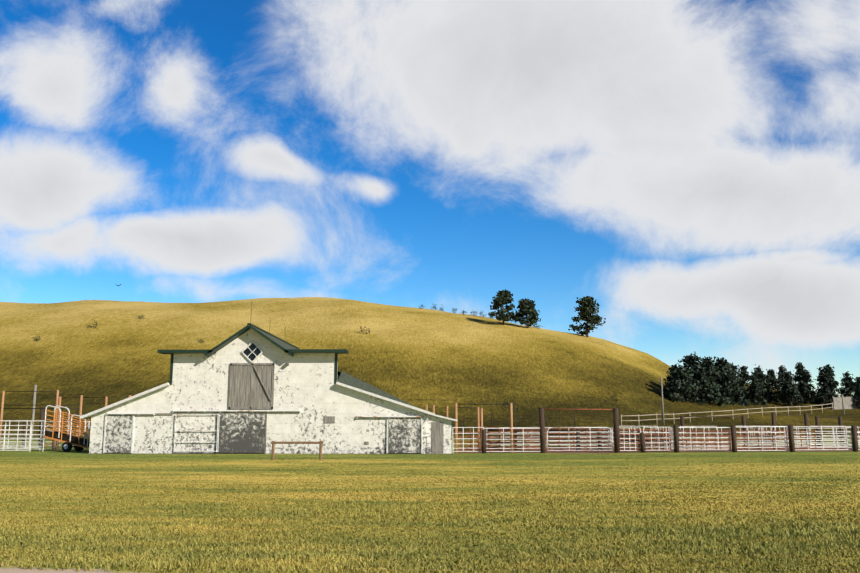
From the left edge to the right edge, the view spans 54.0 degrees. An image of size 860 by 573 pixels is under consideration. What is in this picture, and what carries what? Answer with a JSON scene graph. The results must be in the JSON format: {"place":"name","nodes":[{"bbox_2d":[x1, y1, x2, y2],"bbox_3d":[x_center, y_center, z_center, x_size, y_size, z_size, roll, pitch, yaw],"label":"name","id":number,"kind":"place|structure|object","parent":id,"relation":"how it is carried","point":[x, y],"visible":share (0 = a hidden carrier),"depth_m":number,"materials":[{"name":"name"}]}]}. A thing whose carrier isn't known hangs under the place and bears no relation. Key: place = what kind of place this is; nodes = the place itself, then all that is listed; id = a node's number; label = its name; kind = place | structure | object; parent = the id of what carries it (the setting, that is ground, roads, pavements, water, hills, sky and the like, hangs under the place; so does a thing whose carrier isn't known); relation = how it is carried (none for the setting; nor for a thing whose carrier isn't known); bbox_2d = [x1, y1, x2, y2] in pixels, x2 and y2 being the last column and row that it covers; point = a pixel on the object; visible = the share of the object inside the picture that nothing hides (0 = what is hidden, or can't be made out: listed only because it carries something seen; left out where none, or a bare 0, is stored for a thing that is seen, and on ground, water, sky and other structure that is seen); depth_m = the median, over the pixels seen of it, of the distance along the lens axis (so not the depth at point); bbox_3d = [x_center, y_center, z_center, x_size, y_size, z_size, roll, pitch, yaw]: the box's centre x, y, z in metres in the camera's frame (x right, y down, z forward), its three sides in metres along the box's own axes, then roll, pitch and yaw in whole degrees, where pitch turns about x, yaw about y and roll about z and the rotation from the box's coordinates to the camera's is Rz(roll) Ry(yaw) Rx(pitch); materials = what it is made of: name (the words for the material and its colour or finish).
{"place":"outdoors","nodes":[
{"label":"outdoors","id":0,"kind":"place"},
{"bbox_2d":[0,297,859,572],"bbox_3d":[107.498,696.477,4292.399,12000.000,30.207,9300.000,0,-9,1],"label":"ground","id":1,"kind":"structure","parent":0,"point":[421,358],"depth_m":113.58,"materials":[{"name":"green plant"}]},
{"bbox_2d":[42,405,90,451],"bbox_3d":[-24.103,9.658,57.531,4.353,3.120,1.560,-2,-10,13],"label":"loading chute","id":2,"kind":"object","parent":1,"relation":"on","point":[68,440],"visible":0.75,"depth_m":57.30,"materials":[{"name":"brown wood"}]},
{"bbox_2d":[80,302,456,453],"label":"barn","id":3,"kind":"structure","parent":1,"relation":"on","point":[251,389],"depth_m":53.13,"materials":[{"name":"white wood"}]},
{"bbox_2d":[271,441,322,459],"bbox_3d":[-6.744,8.405,42.734,2.660,1.161,0.155,0,-9,1],"label":"hitching rail","id":4,"kind":"object","parent":1,"relation":"on","point":[273,443],"visible":0.73,"depth_m":42.73,"materials":[{"name":"brown wood"}]},
{"bbox_2d":[33,315,619,410],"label":"hill shrubs","id":5,"kind":"object","parent":1,"relation":"on","point":[611,396],"visible":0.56,"depth_m":137.82,"materials":[{"name":"green plant"}]},
{"bbox_2d":[0,385,859,452],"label":"corral fence","id":6,"kind":"object","parent":1,"relation":"on","point":[665,442],"visible":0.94,"depth_m":57.88,"materials":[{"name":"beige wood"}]},
{"bbox_2d":[485,289,514,324],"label":"pine","id":7,"kind":"object","parent":1,"relation":"on","point":[503,297],"visible":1,"depth_m":162.06,"materials":[{"name":"green plant"}]},
{"bbox_2d":[511,298,540,328],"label":"tree","id":8,"kind":"object","parent":1,"relation":"on","point":[526,307],"visible":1,"depth_m":163.13,"materials":[{"name":"green plant"}]},
{"bbox_2d":[568,296,605,336],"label":"pine","id":9,"kind":"object","parent":1,"relation":"on","point":[588,307],"visible":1,"depth_m":176.42,"materials":[{"name":"green plant"}]},
{"bbox_2d":[463,376,859,426],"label":"hill fences and poles","id":10,"kind":"object","parent":1,"relation":"on","point":[839,403],"visible":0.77,"depth_m":104.21,"materials":[{"name":"brown wood"}]},
{"bbox_2d":[663,363,684,394],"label":"tree","id":11,"kind":"object","parent":1,"relation":"on","point":[673,367],"visible":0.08,"depth_m":129.05,"materials":[{"name":"green plant"}]},
{"bbox_2d":[659,365,707,404],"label":"cedar","id":12,"kind":"object","parent":1,"relation":"on","point":[681,380],"visible":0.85,"depth_m":124.72,"materials":[{"name":"green plant"}]},
{"bbox_2d":[670,352,718,397],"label":"cedar","id":13,"kind":"object","parent":1,"relation":"on","point":[690,360],"visible":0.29,"depth_m":130.82,"materials":[{"name":"green plant"}]},
{"bbox_2d":[687,365,728,406],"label":"cedar","id":14,"kind":"object","parent":1,"relation":"on","point":[708,387],"visible":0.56,"depth_m":126.39,"materials":[{"name":"green plant"}]},
{"bbox_2d":[701,356,728,396],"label":"cedar","id":15,"kind":"object","parent":1,"relation":"on","point":[708,363],"visible":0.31,"depth_m":132.82,"materials":[{"name":"green plant"}]},
{"bbox_2d":[714,356,742,401],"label":"cedar","id":16,"kind":"object","parent":1,"relation":"on","point":[721,363],"visible":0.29,"depth_m":134.30,"materials":[{"name":"green plant"}]},
{"bbox_2d":[717,366,750,405],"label":"cedar","id":17,"kind":"object","parent":1,"relation":"on","point":[729,384],"visible":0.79,"depth_m":130.43,"materials":[{"name":"green plant"}]},
{"bbox_2d":[729,362,749,398],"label":"tree","id":18,"kind":"object","parent":1,"relation":"on","point":[734,368],"visible":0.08,"depth_m":136.05,"materials":[{"name":"green plant"}]},
{"bbox_2d":[737,365,756,401],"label":"tree","id":19,"kind":"object","parent":1,"relation":"on","point":[744,373],"visible":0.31,"depth_m":137.41,"materials":[{"name":"green plant"}]},
{"bbox_2d":[745,373,767,405],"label":"tree","id":20,"kind":"object","parent":1,"relation":"on","point":[759,395],"visible":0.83,"depth_m":134.06,"materials":[{"name":"green plant"}]},
{"bbox_2d":[749,364,774,402],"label":"cedar","id":21,"kind":"object","parent":1,"relation":"on","point":[762,377],"visible":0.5,"depth_m":138.49,"materials":[{"name":"green plant"}]},
{"bbox_2d":[766,369,781,403],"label":"tree","id":22,"kind":"object","parent":1,"relation":"on","point":[773,381],"visible":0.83,"depth_m":138.98,"materials":[{"name":"green plant"}]},
{"bbox_2d":[776,365,794,402],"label":"tree","id":23,"kind":"object","parent":1,"relation":"on","point":[781,373],"visible":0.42,"depth_m":140.07,"materials":[{"name":"green plant"}]},
{"bbox_2d":[778,371,806,405],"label":"cedar","id":24,"kind":"object","parent":1,"relation":"on","point":[789,386],"visible":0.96,"depth_m":135.51,"materials":[{"name":"green plant"}]},
{"bbox_2d":[793,362,812,402],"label":"tree","id":25,"kind":"object","parent":1,"relation":"on","point":[799,367],"visible":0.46,"depth_m":140.34,"materials":[{"name":"green plant"}]},
{"bbox_2d":[797,369,820,403],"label":"tree","id":26,"kind":"object","parent":1,"relation":"on","point":[813,395],"visible":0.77,"depth_m":139.27,"materials":[{"name":"green plant"}]},
{"bbox_2d":[814,367,832,403],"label":"tree","id":27,"kind":"object","parent":1,"relation":"on","point":[821,375],"visible":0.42,"depth_m":139.31,"materials":[{"name":"green plant"}]},
{"bbox_2d":[819,374,838,407],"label":"tree","id":28,"kind":"object","parent":1,"relation":"on","point":[829,385],"visible":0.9,"depth_m":134.53,"materials":[{"name":"green plant"}]},
{"bbox_2d":[818,364,840,402],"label":"tree","id":29,"kind":"object","parent":1,"relation":"on","point":[829,371],"visible":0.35,"depth_m":139.07,"materials":[{"name":"green plant"}]},
{"bbox_2d":[834,371,856,404],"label":"tree","id":30,"kind":"object","parent":1,"relation":"on","point":[849,388],"visible":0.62,"depth_m":140.42,"materials":[{"name":"green plant"}]},
{"bbox_2d":[850,377,859,408],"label":"tree","id":31,"kind":"object","parent":1,"relation":"on","point":[857,393],"visible":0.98,"depth_m":135.19,"materials":[{"name":"green plant"}]},
{"bbox_2d":[0,453,859,572],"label":"grass","id":32,"kind":"structure","parent":0,"point":[322,554],"depth_m":14.24,"materials":[{"name":"green plant"}]},
{"bbox_2d":[0,0,859,396],"label":"sky","id":33,"kind":"structure","parent":0,"point":[690,169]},
{"bbox_2d":[458,446,859,453],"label":"corral dirt","id":34,"kind":"structure","parent":0,"point":[796,450],"depth_m":57.15,"materials":[{"name":"beige soil"}]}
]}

